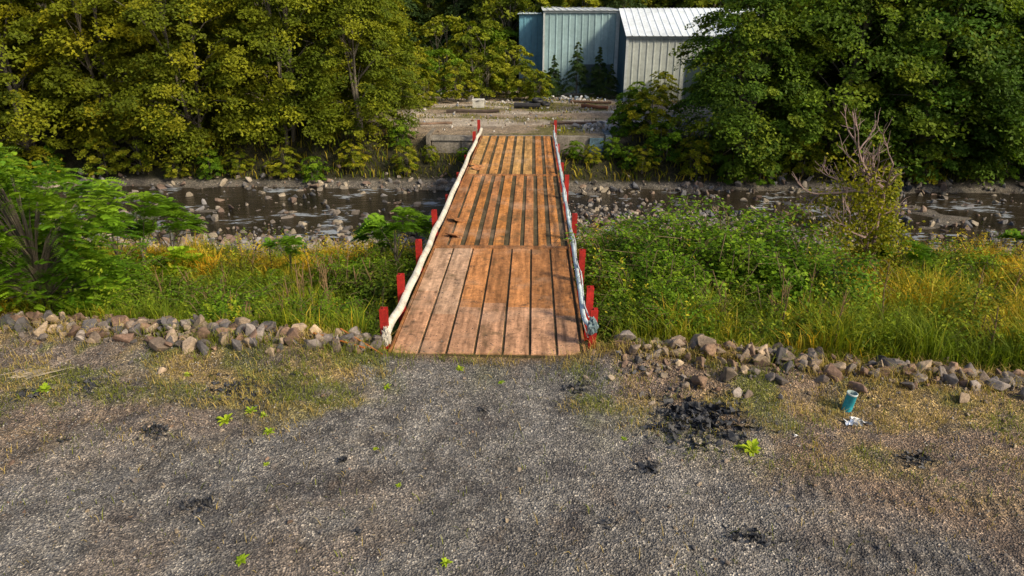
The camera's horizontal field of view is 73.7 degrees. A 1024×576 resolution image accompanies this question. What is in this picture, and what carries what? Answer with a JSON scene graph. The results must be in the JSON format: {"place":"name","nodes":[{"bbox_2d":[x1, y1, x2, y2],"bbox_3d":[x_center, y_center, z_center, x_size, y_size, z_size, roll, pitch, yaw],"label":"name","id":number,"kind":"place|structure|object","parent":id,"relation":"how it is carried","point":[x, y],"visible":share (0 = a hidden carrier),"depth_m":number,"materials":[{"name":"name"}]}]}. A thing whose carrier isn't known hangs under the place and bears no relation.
{"place":"outdoors","nodes":[
{"label":"outdoors","id":0,"kind":"place"},
{"bbox_2d":[0,5,1023,575],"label":"ground","id":1,"kind":"structure","parent":0,"point":[424,539],"depth_m":11.55,"materials":[{"name":"grey gravel"}]},
{"bbox_2d":[0,137,89,304],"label":"locust tree","id":2,"kind":"object","parent":1,"relation":"on","point":[9,161],"visible":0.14,"depth_m":19.10,"materials":[{"name":"green plant"}]},
{"bbox_2d":[27,145,65,174],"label":"shrub","id":3,"kind":"object","parent":1,"relation":"on","point":[56,158],"visible":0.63,"depth_m":41.13,"materials":[{"name":"green plant"}]},
{"bbox_2d":[0,0,115,174],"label":"alder tree","id":4,"kind":"object","parent":1,"relation":"on","point":[23,117],"visible":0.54,"depth_m":39.32,"materials":[{"name":"green plant"}]},
{"bbox_2d":[0,0,127,109],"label":"alder tree","id":5,"kind":"object","parent":1,"relation":"on","point":[38,39],"visible":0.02,"depth_m":45.30,"materials":[{"name":"green plant"}]},
{"bbox_2d":[0,147,148,315],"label":"locust tree","id":6,"kind":"object","parent":1,"relation":"on","point":[38,264],"visible":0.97,"depth_m":17.09,"materials":[{"name":"green plant"}]},
{"bbox_2d":[9,275,156,316],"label":"grass","id":7,"kind":"structure","parent":1,"relation":"on","point":[86,295],"depth_m":18.37,"materials":[{"name":"green plant"}]},
{"bbox_2d":[77,138,128,176],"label":"shrub","id":8,"kind":"object","parent":1,"relation":"on","point":[92,159],"visible":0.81,"depth_m":40.70,"materials":[{"name":"green plant"}]},
{"bbox_2d":[0,0,207,149],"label":"alder tree","id":9,"kind":"object","parent":1,"relation":"on","point":[118,29],"visible":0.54,"depth_m":38.90,"materials":[{"name":"green plant"}]},
{"bbox_2d":[52,237,180,306],"bbox_3d":[-12.977,-0.373,21.899,4.006,2.294,4.446,17,27,35],"label":"bramble bush","id":10,"kind":"object","parent":1,"relation":"on","point":[137,271],"visible":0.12,"depth_m":21.95,"materials":[{"name":"green plant"}]},
{"bbox_2d":[82,212,151,266],"bbox_3d":[-13.936,-1.078,23.901,2.680,3.113,2.479,-1,22,-2],"label":"locust sapling","id":11,"kind":"object","parent":1,"relation":"on","point":[140,227],"visible":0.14,"depth_m":23.79,"materials":[{"name":"green plant"}]},
{"bbox_2d":[101,126,166,173],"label":"shrub","id":12,"kind":"object","parent":1,"relation":"on","point":[124,152],"visible":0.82,"depth_m":40.75,"materials":[{"name":"green plant"}]},
{"bbox_2d":[88,191,197,277],"bbox_3d":[-12.805,-1.311,23.914,3.155,3.962,3.412,18,28,37],"label":"locust sapling","id":13,"kind":"object","parent":1,"relation":"on","point":[161,209],"visible":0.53,"depth_m":23.76,"materials":[{"name":"green plant"}]},
{"bbox_2d":[63,0,246,116],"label":"alder tree","id":14,"kind":"object","parent":1,"relation":"on","point":[192,93],"visible":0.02,"depth_m":44.99,"materials":[{"name":"green plant"}]},
{"bbox_2d":[127,209,212,274],"bbox_3d":[-12.079,-1.190,24.491,2.680,3.113,2.479,-16,27,-34],"label":"locust sapling","id":15,"kind":"object","parent":1,"relation":"on","point":[196,221],"visible":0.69,"depth_m":24.28,"materials":[{"name":"green plant"}]},
{"bbox_2d":[117,267,227,313],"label":"bramble bush","id":16,"kind":"object","parent":1,"relation":"on","point":[162,285],"visible":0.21,"depth_m":20.92,"materials":[{"name":"green plant"}]},
{"bbox_2d":[158,153,192,178],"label":"shrub","id":17,"kind":"object","parent":1,"relation":"on","point":[173,172],"visible":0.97,"depth_m":40.63,"materials":[{"name":"green plant"}]},
{"bbox_2d":[69,0,288,164],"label":"alder tree","id":18,"kind":"object","parent":1,"relation":"on","point":[197,137],"visible":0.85,"depth_m":38.49,"materials":[{"name":"green plant"}]},
{"bbox_2d":[128,280,242,316],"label":"bramble bush","id":19,"kind":"object","parent":1,"relation":"on","point":[171,301],"visible":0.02,"depth_m":19.94,"materials":[{"name":"green plant"}]},
{"bbox_2d":[0,310,391,373],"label":"rock berm","id":20,"kind":"structure","parent":1,"relation":"on","point":[241,324],"depth_m":15.48,"materials":[{"name":"stone"}]},
{"bbox_2d":[190,148,225,180],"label":"shrub","id":21,"kind":"object","parent":1,"relation":"on","point":[216,164],"visible":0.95,"depth_m":40.77,"materials":[{"name":"green plant"}]},
{"bbox_2d":[155,274,287,321],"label":"bramble bush","id":22,"kind":"object","parent":1,"relation":"on","point":[221,310],"visible":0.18,"depth_m":18.49,"materials":[{"name":"green plant"}]},
{"bbox_2d":[221,147,255,174],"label":"shrub","id":23,"kind":"object","parent":1,"relation":"on","point":[235,163],"visible":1,"depth_m":40.89,"materials":[{"name":"green plant"}]},
{"bbox_2d":[209,249,270,280],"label":"bramble bush","id":24,"kind":"object","parent":1,"relation":"on","point":[242,265],"visible":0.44,"depth_m":23.80,"materials":[{"name":"green plant"}]},
{"bbox_2d":[187,364,299,406],"bbox_3d":[-5.354,2.024,13.810,2.503,0.253,1.625,1,22,2],"label":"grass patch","id":25,"kind":"object","parent":1,"relation":"on","point":[235,388],"visible":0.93,"depth_m":13.79,"materials":[{"name":"plant"}]},
{"bbox_2d":[159,0,348,112],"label":"alder tree","id":26,"kind":"object","parent":1,"relation":"on","point":[262,52],"visible":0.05,"depth_m":44.49,"materials":[{"name":"green plant"}]},
{"bbox_2d":[224,269,305,306],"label":"bramble bush","id":27,"kind":"object","parent":1,"relation":"on","point":[247,287],"visible":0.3,"depth_m":21.42,"materials":[{"name":"green plant"}]},
{"bbox_2d":[188,0,367,149],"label":"alder tree","id":28,"kind":"object","parent":1,"relation":"on","point":[292,118],"visible":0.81,"depth_m":39.38,"materials":[{"name":"green plant"}]},
{"bbox_2d":[262,145,304,178],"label":"shrub","id":29,"kind":"object","parent":1,"relation":"on","point":[288,150],"visible":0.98,"depth_m":40.65,"materials":[{"name":"green plant"}]},
{"bbox_2d":[258,235,309,279],"bbox_3d":[-7.995,-0.786,24.127,1.803,2.264,1.950,-10,24,-23],"label":"locust sapling","id":30,"kind":"object","parent":1,"relation":"on","point":[287,241],"visible":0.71,"depth_m":23.60,"materials":[{"name":"green plant"}]},
{"bbox_2d":[298,156,332,182],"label":"shrub","id":31,"kind":"object","parent":1,"relation":"on","point":[314,168],"visible":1,"depth_m":40.41,"materials":[{"name":"green plant"}]},
{"bbox_2d":[257,284,375,330],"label":"bramble bush","id":32,"kind":"object","parent":1,"relation":"on","point":[346,304],"visible":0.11,"depth_m":17.72,"materials":[{"name":"green plant"}]},
{"bbox_2d":[274,0,420,120],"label":"alder tree","id":33,"kind":"object","parent":1,"relation":"on","point":[395,20],"visible":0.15,"depth_m":45.89,"materials":[{"name":"green plant"}]},
{"bbox_2d":[302,243,402,301],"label":"bramble bush","id":34,"kind":"object","parent":1,"relation":"on","point":[341,267],"visible":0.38,"depth_m":22.75,"materials":[{"name":"green plant"}]},
{"bbox_2d":[333,138,371,169],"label":"shrub","id":35,"kind":"object","parent":1,"relation":"on","point":[352,155],"visible":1,"depth_m":40.77,"materials":[{"name":"green plant"}]},
{"bbox_2d":[279,0,428,146],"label":"alder tree","id":36,"kind":"object","parent":1,"relation":"on","point":[373,104],"visible":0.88,"depth_m":40.36,"materials":[{"name":"green plant"}]},
{"bbox_2d":[348,228,398,267],"bbox_3d":[-4.897,-0.960,24.705,2.028,2.547,2.193,-10,24,-23],"label":"locust sapling","id":37,"kind":"object","parent":1,"relation":"on","point":[378,235],"visible":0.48,"depth_m":24.02,"materials":[{"name":"green plant"}]},
{"bbox_2d":[328,253,425,323],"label":"bramble bush","id":38,"kind":"object","parent":1,"relation":"on","point":[375,284],"visible":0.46,"depth_m":21.50,"materials":[{"name":"green plant"}]},
{"bbox_2d":[353,206,431,280],"bbox_3d":[-4.016,-0.998,23.689,3.046,3.537,2.817,-3,22,-7],"label":"locust sapling","id":39,"kind":"object","parent":1,"relation":"on","point":[375,222],"visible":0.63,"depth_m":23.47,"materials":[{"name":"green plant"}]},
{"bbox_2d":[383,119,418,146],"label":"shrub","id":40,"kind":"object","parent":1,"relation":"on","point":[393,132],"visible":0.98,"depth_m":41.87,"materials":[{"name":"green plant"}]},
{"bbox_2d":[390,145,419,172],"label":"shrub","id":41,"kind":"object","parent":1,"relation":"on","point":[400,168],"visible":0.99,"depth_m":40.62,"materials":[{"name":"green plant"}]},
{"bbox_2d":[387,40,437,98],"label":"shrub","id":42,"kind":"object","parent":1,"relation":"on","point":[420,55],"visible":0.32,"depth_m":58.22,"materials":[{"name":"green plant"}]},
{"bbox_2d":[409,77,440,106],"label":"shrub","id":43,"kind":"object","parent":1,"relation":"on","point":[426,92],"visible":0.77,"depth_m":55.03,"materials":[{"name":"green plant"}]},
{"bbox_2d":[410,14,474,81],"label":"shrub","id":44,"kind":"object","parent":1,"relation":"on","point":[450,22],"visible":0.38,"depth_m":66.67,"materials":[{"name":"green plant"}]},
{"bbox_2d":[421,48,464,96],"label":"shrub","id":45,"kind":"object","parent":1,"relation":"on","point":[436,54],"visible":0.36,"depth_m":62.37,"materials":[{"name":"green plant"}]},
{"bbox_2d":[434,60,482,101],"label":"shrub","id":46,"kind":"object","parent":1,"relation":"on","point":[464,70],"visible":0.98,"depth_m":57.19,"materials":[{"name":"green plant"}]},
{"bbox_2d":[442,18,511,85],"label":"shrub","id":47,"kind":"object","parent":1,"relation":"on","point":[473,31],"visible":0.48,"depth_m":65.18,"materials":[{"name":"green plant"}]},
{"bbox_2d":[457,48,510,98],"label":"shrub","id":48,"kind":"object","parent":1,"relation":"on","point":[495,74],"visible":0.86,"depth_m":59.77,"materials":[{"name":"green plant"}]},
{"bbox_2d":[467,28,518,84],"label":"shrub","id":49,"kind":"object","parent":1,"relation":"on","point":[500,34],"visible":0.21,"depth_m":68.69,"materials":[{"name":"green plant"}]},
{"bbox_2d":[379,120,611,357],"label":"bridge","id":50,"kind":"structure","parent":1,"relation":"on","point":[497,273],"depth_m":20.19,"materials":[{"name":"wood"}]},
{"bbox_2d":[35,0,980,71],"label":"distant forest","id":51,"kind":"object","parent":1,"relation":"on","point":[419,13],"visible":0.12,"depth_m":75.06,"materials":[{"name":"green plant"}]},
{"bbox_2d":[0,232,1023,372],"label":"tall grass","id":52,"kind":"structure","parent":1,"relation":"on","point":[898,349],"depth_m":16.72,"materials":[{"name":"green plant"}]},
{"bbox_2d":[0,309,1023,575],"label":"dry grass","id":53,"kind":"structure","parent":1,"relation":"on","point":[382,349],"depth_m":13.63,"materials":[{"name":"plant"}]},
{"bbox_2d":[0,214,1023,370],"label":"leafy weeds","id":54,"kind":"object","parent":1,"relation":"on","point":[954,324],"visible":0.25,"depth_m":17.67,"materials":[{"name":"green plant"}]},
{"bbox_2d":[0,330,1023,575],"bbox_3d":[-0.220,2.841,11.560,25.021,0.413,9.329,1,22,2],"label":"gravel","id":55,"kind":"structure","parent":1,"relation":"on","point":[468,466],"depth_m":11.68,"materials":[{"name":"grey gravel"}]},
{"bbox_2d":[485,40,540,94],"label":"shrub","id":56,"kind":"object","parent":1,"relation":"on","point":[504,46],"visible":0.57,"depth_m":61.95,"materials":[{"name":"green plant"}]},
{"bbox_2d":[4,163,1023,260],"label":"river stones","id":57,"kind":"object","parent":1,"relation":"on","point":[942,184],"visible":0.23,"depth_m":35.40,"materials":[{"name":"stone"}]},
{"bbox_2d":[506,65,542,99],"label":"shrub","id":58,"kind":"object","parent":1,"relation":"on","point":[519,83],"visible":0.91,"depth_m":59.12,"materials":[{"name":"green plant"}]},
{"bbox_2d":[520,70,553,100],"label":"shrub","id":59,"kind":"object","parent":1,"relation":"on","point":[544,86],"visible":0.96,"depth_m":58.36,"materials":[{"name":"green plant"}]},
{"bbox_2d":[547,55,562,95],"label":"young fir tree","id":60,"kind":"object","parent":1,"relation":"on","point":[554,77],"visible":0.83,"depth_m":62.66,"materials":[{"name":"green plant"}]},
{"bbox_2d":[406,94,707,131],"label":"scattered stones","id":61,"kind":"object","parent":1,"relation":"on","point":[507,119],"visible":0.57,"depth_m":51.63,"materials":[{"name":"stone"}]},
{"bbox_2d":[558,41,588,96],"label":"young fir tree","id":62,"kind":"object","parent":1,"relation":"on","point":[579,68],"visible":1,"depth_m":61.97,"materials":[{"name":"green plant"}]},
{"bbox_2d":[173,85,974,182],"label":"bank grass","id":63,"kind":"structure","parent":1,"relation":"on","point":[451,160],"depth_m":41.68,"materials":[{"name":"plant"}]},
{"bbox_2d":[155,229,1023,363],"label":"dry weed stalks","id":64,"kind":"object","parent":1,"relation":"on","point":[771,301],"visible":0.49,"depth_m":19.37,"materials":[{"name":"brown plant"}]},
{"bbox_2d":[587,46,609,96],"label":"young fir tree","id":65,"kind":"object","parent":1,"relation":"on","point":[598,76],"visible":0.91,"depth_m":61.66,"materials":[{"name":"green plant"}]},
{"bbox_2d":[600,136,622,159],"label":"shrub","id":66,"kind":"object","parent":1,"relation":"on","point":[613,145],"visible":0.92,"depth_m":41.39,"materials":[{"name":"green plant"}]},
{"bbox_2d":[551,216,682,299],"bbox_3d":[3.604,-0.783,21.655,5.187,2.676,4.673,0,22,0],"label":"bramble bush","id":67,"kind":"object","parent":1,"relation":"on","point":[597,254],"visible":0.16,"depth_m":21.40,"materials":[{"name":"green plant"}]},
{"bbox_2d":[606,109,638,137],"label":"shrub","id":68,"kind":"object","parent":1,"relation":"on","point":[619,120],"visible":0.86,"depth_m":42.35,"materials":[{"name":"green plant"}]},
{"bbox_2d":[582,287,673,341],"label":"bramble bush","id":69,"kind":"object","parent":1,"relation":"on","point":[606,333],"visible":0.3,"depth_m":16.67,"materials":[{"name":"green plant"}]},
{"bbox_2d":[607,90,656,136],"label":"shrub","id":70,"kind":"object","parent":1,"relation":"on","point":[620,105],"visible":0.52,"depth_m":42.69,"materials":[{"name":"green plant"}]},
{"bbox_2d":[518,6,761,100],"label":"metal warehouse","id":71,"kind":"structure","parent":1,"relation":"on","point":[637,44],"depth_m":62.73,"materials":[{"name":"white metal"}]},
{"bbox_2d":[627,143,661,173],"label":"shrub","id":72,"kind":"object","parent":1,"relation":"on","point":[644,168],"visible":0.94,"depth_m":40.35,"materials":[{"name":"green plant"}]},
{"bbox_2d":[573,248,721,333],"bbox_3d":[3.601,0.225,18.201,4.261,2.198,3.839,0,22,-1],"label":"bramble bush","id":73,"kind":"object","parent":1,"relation":"on","point":[673,282],"visible":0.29,"depth_m":17.93,"materials":[{"name":"green plant"}]},
{"bbox_2d":[620,88,681,138],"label":"shrub","id":74,"kind":"object","parent":1,"relation":"on","point":[652,118],"visible":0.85,"depth_m":41.16,"materials":[{"name":"green plant"}]},
{"bbox_2d":[640,121,686,164],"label":"shrub","id":75,"kind":"object","parent":1,"relation":"on","point":[662,142],"visible":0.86,"depth_m":40.51,"materials":[{"name":"green plant"}]},
{"bbox_2d":[647,71,681,102],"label":"shrub","id":76,"kind":"object","parent":1,"relation":"on","point":[664,75],"visible":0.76,"depth_m":57.44,"materials":[{"name":"green plant"}]},
{"bbox_2d":[579,194,761,287],"bbox_3d":[5.297,-1.245,22.674,6.008,3.440,6.669,7,23,17],"label":"bramble bush","id":77,"kind":"object","parent":1,"relation":"on","point":[650,223],"visible":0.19,"depth_m":22.07,"materials":[{"name":"green plant"}]},
{"bbox_2d":[590,214,762,315],"bbox_3d":[4.876,-0.491,19.880,5.007,2.867,5.558,6,23,14],"label":"bramble bush","id":78,"kind":"object","parent":1,"relation":"on","point":[709,278],"visible":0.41,"depth_m":19.47,"materials":[{"name":"green plant"}]},
{"bbox_2d":[624,287,732,342],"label":"bramble bush","id":79,"kind":"object","parent":1,"relation":"on","point":[662,309],"visible":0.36,"depth_m":16.33,"materials":[{"name":"green plant"}]},
{"bbox_2d":[675,136,714,176],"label":"shrub","id":80,"kind":"object","parent":1,"relation":"on","point":[696,144],"visible":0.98,"depth_m":39.98,"materials":[{"name":"green plant"}]},
{"bbox_2d":[619,383,780,452],"bbox_3d":[3.591,2.434,12.668,2.538,0.406,2.407,15,26,33],"label":"pile","id":81,"kind":"object","parent":1,"relation":"on","point":[695,408],"visible":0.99,"depth_m":12.61,"materials":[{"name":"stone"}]},
{"bbox_2d":[716,154,746,184],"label":"shrub","id":82,"kind":"object","parent":1,"relation":"on","point":[722,167],"visible":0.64,"depth_m":39.84,"materials":[{"name":"green plant"}]},
{"bbox_2d":[686,277,791,331],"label":"bramble bush","id":83,"kind":"object","parent":1,"relation":"on","point":[756,312],"visible":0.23,"depth_m":18.18,"materials":[{"name":"green plant"}]},
{"bbox_2d":[639,194,842,322],"bbox_3d":[6.830,-0.841,20.544,6.175,3.536,6.854,4,22,10],"label":"bramble bush","id":84,"kind":"object","parent":1,"relation":"on","point":[722,265],"visible":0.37,"depth_m":19.93,"materials":[{"name":"green plant"}]},
{"bbox_2d":[666,0,840,182],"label":"maple tree","id":85,"kind":"object","parent":1,"relation":"on","point":[753,32],"visible":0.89,"depth_m":37.34,"materials":[{"name":"green plant"}]},
{"bbox_2d":[721,523,786,552],"bbox_3d":[3.513,3.587,9.875,0.823,0.182,0.598,-2,22,-6],"label":"tar paper scrap","id":86,"kind":"object","parent":1,"relation":"on","point":[755,536],"visible":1,"depth_m":9.83,"materials":[{"name":"paper"}]},
{"bbox_2d":[736,145,782,185],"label":"shrub","id":87,"kind":"object","parent":1,"relation":"on","point":[760,181],"visible":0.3,"depth_m":39.62,"materials":[{"name":"green plant"}]},
{"bbox_2d":[681,207,840,281],"bbox_3d":[7.911,-0.982,22.882,5.341,3.058,5.928,3,22,8],"label":"bramble bush","id":88,"kind":"object","parent":1,"relation":"on","point":[782,250],"visible":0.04,"depth_m":22.19,"materials":[{"name":"green plant"}]},
{"bbox_2d":[729,313,806,346],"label":"bramble bush","id":89,"kind":"object","parent":1,"relation":"on","point":[766,329],"visible":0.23,"depth_m":15.99,"materials":[{"name":"green plant"}]},
{"bbox_2d":[567,190,1014,254],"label":"riffle stones","id":90,"kind":"object","parent":1,"relation":"on","point":[614,212],"visible":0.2,"depth_m":34.70,"materials":[{"name":"stone"}]},
{"bbox_2d":[706,0,888,125],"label":"maple tree","id":91,"kind":"object","parent":1,"relation":"on","point":[830,82],"visible":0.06,"depth_m":41.81,"materials":[{"name":"green plant"}]},
{"bbox_2d":[583,330,1023,412],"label":"rock berm","id":92,"kind":"structure","parent":1,"relation":"on","point":[709,345],"depth_m":14.02,"materials":[{"name":"grey stone"}]},
{"bbox_2d":[779,138,833,177],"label":"shrub","id":93,"kind":"object","parent":1,"relation":"on","point":[800,165],"visible":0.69,"depth_m":39.41,"materials":[{"name":"green plant"}]},
{"bbox_2d":[726,224,898,329],"bbox_3d":[8.281,-0.211,19.371,5.187,2.676,4.673,-8,23,-20],"label":"bramble bush","id":94,"kind":"object","parent":1,"relation":"on","point":[822,263],"visible":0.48,"depth_m":18.73,"materials":[{"name":"green plant"}]},
{"bbox_2d":[774,104,925,281],"bbox_3d":[11.089,-2.440,22.076,4.993,6.995,3.609,4,22,9],"label":"dying tree","id":95,"kind":"object","parent":1,"relation":"on","point":[881,204],"visible":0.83,"depth_m":21.91,"materials":[{"name":"green plant"}]},
{"bbox_2d":[824,135,877,173],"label":"shrub","id":96,"kind":"object","parent":1,"relation":"on","point":[853,157],"visible":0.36,"depth_m":39.73,"materials":[{"name":"green plant"}]},
{"bbox_2d":[734,0,968,165],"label":"maple tree","id":97,"kind":"object","parent":1,"relation":"on","point":[804,10],"visible":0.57,"depth_m":36.59,"materials":[{"name":"green plant"}]},
{"bbox_2d":[764,0,963,132],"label":"maple tree","id":98,"kind":"object","parent":1,"relation":"on","point":[828,73],"visible":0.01,"depth_m":43.29,"materials":[{"name":"green plant"}]},
{"bbox_2d":[875,240,938,272],"bbox_3d":[13.131,-0.301,22.965,2.193,2.547,2.028,0,22,0],"label":"locust sapling","id":99,"kind":"object","parent":1,"relation":"on","point":[923,253],"visible":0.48,"depth_m":22.63,"materials":[{"name":"green plant"}]},
{"bbox_2d":[829,0,1023,188],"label":"maple tree","id":100,"kind":"object","parent":1,"relation":"on","point":[1009,113],"visible":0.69,"depth_m":36.20,"materials":[{"name":"green plant"}]},
{"bbox_2d":[869,245,984,293],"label":"bramble bush","id":101,"kind":"object","parent":1,"relation":"on","point":[949,268],"visible":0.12,"depth_m":22.25,"materials":[{"name":"green plant"}]},
{"bbox_2d":[894,136,962,184],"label":"shrub","id":102,"kind":"object","parent":1,"relation":"on","point":[931,167],"visible":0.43,"depth_m":39.15,"materials":[{"name":"green plant"}]},
{"bbox_2d":[895,245,994,290],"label":"bramble bush","id":103,"kind":"object","parent":1,"relation":"on","point":[955,257],"visible":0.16,"depth_m":23.88,"materials":[{"name":"green plant"}]},
{"bbox_2d":[911,0,1023,164],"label":"maple tree","id":104,"kind":"object","parent":1,"relation":"on","point":[1020,22],"visible":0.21,"depth_m":38.67,"materials":[{"name":"green plant"}]},
{"bbox_2d":[925,236,1021,284],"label":"bramble bush","id":105,"kind":"object","parent":1,"relation":"on","point":[988,258],"visible":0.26,"depth_m":23.92,"materials":[{"name":"green plant"}]},
{"bbox_2d":[982,142,1023,180],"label":"shrub","id":106,"kind":"object","parent":1,"relation":"on","point":[1013,169],"visible":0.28,"depth_m":39.41,"materials":[{"name":"green plant"}]},
{"bbox_2d":[13,185,1023,252],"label":"river","id":107,"kind":"structure","parent":0,"point":[242,215],"depth_m":36.42,"materials":[{"name":"liquid"}]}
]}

